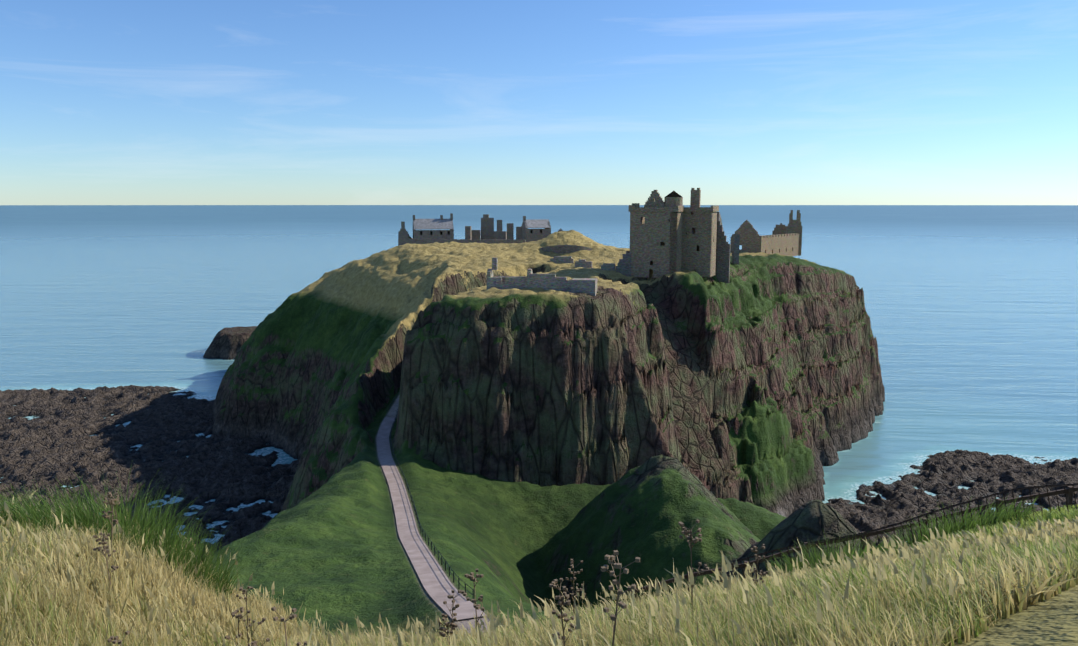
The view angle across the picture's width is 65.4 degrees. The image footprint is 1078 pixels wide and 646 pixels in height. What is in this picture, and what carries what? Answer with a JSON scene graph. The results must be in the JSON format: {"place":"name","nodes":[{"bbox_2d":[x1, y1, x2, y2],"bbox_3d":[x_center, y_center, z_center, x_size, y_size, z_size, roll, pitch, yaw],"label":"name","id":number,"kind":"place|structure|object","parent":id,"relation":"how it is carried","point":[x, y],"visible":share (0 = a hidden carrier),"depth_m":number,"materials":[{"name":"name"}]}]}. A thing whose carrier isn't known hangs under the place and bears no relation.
{"place":"outdoors","nodes":[
{"label":"outdoors","id":0,"kind":"place"},
{"bbox_2d":[376,417,486,619],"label":"path","id":1,"kind":"structure","parent":0,"point":[437,583],"depth_m":77.69,"materials":[{"name":"grey concrete"}]},
{"bbox_2d":[0,230,1077,645],"bbox_3d":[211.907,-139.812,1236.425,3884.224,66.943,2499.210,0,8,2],"label":"terrain","id":2,"kind":"structure","parent":0,"point":[540,438],"depth_m":156.94,"materials":[{"name":"green plant"}]},
{"bbox_2d":[387,396,398,416],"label":"steps","id":3,"kind":"structure","parent":2,"relation":"on","point":[393,412],"depth_m":149.28,"materials":[{"name":"grey stone"}]},
{"bbox_2d":[387,390,473,598],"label":"path railings","id":4,"kind":"object","parent":2,"relation":"on","point":[422,530],"visible":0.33,"depth_m":79.03,"materials":[{"name":"grey metal"}]},
{"bbox_2d":[93,492,768,645],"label":"weeds","id":5,"kind":"object","parent":2,"relation":"on","point":[471,577],"visible":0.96,"depth_m":7.14,"materials":[{"name":"brown plant"}]},
{"bbox_2d":[398,213,561,245],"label":"palace","id":6,"kind":"structure","parent":2,"relation":"on","point":[487,234],"depth_m":337.27,"materials":[{"name":"stone"}]},
{"bbox_2d":[413,219,550,229],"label":"roofs","id":7,"kind":"structure","parent":6,"relation":"attached to","point":[421,224],"depth_m":337.06,"materials":[{"name":"grey stone"}]},
{"bbox_2d":[487,258,532,289],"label":"lodge walls","id":8,"kind":"structure","parent":2,"relation":"on","point":[506,282],"depth_m":139.08,"materials":[{"name":"stone"}]},
{"bbox_2d":[0,464,1039,599],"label":"grass","id":9,"kind":"object","parent":2,"relation":"on","point":[80,516],"visible":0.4,"depth_m":13.84,"materials":[{"name":"green plant"}]},
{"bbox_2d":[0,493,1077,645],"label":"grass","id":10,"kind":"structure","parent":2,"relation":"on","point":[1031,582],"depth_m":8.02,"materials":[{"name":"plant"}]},
{"bbox_2d":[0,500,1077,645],"bbox_3d":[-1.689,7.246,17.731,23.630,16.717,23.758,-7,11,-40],"label":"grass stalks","id":11,"kind":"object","parent":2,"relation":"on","point":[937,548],"depth_m":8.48,"materials":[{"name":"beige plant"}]},
{"bbox_2d":[540,245,591,253],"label":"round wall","id":12,"kind":"structure","parent":2,"relation":"on","point":[559,249],"depth_m":241.11,"materials":[{"name":"grey stone"}]},
{"bbox_2d":[525,256,614,295],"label":"pale walls","id":13,"kind":"structure","parent":2,"relation":"on","point":[564,284],"depth_m":137.68,"materials":[{"name":"stone"}]},
{"bbox_2d":[628,188,718,277],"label":"keep","id":14,"kind":"structure","parent":2,"relation":"on","point":[670,233],"depth_m":193.06,"materials":[{"name":"stone"}]},
{"bbox_2d":[616,212,739,282],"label":"ruined wall","id":15,"kind":"structure","parent":2,"relation":"on","point":[722,270],"depth_m":202.62,"materials":[{"name":"brown stone"}]},
{"bbox_2d":[730,210,801,255],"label":"stables","id":16,"kind":"structure","parent":2,"relation":"on","point":[783,240],"depth_m":267.13,"materials":[{"name":"stone"}]},
{"bbox_2d":[632,483,1077,597],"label":"fences","id":17,"kind":"object","parent":2,"relation":"on","point":[1069,490],"visible":0.38,"depth_m":34.10,"materials":[{"name":"brown wood"}]},
{"bbox_2d":[0,205,1077,543],"bbox_3d":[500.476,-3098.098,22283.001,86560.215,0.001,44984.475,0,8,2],"label":"sea","id":18,"kind":"structure","parent":0,"point":[972,311],"depth_m":639.38,"materials":[{"name":"blue liquid"}]},
{"bbox_2d":[0,0,1077,204],"label":"sky","id":19,"kind":"structure","parent":0,"point":[103,102],"materials":[{"name":"blue"}]}
]}

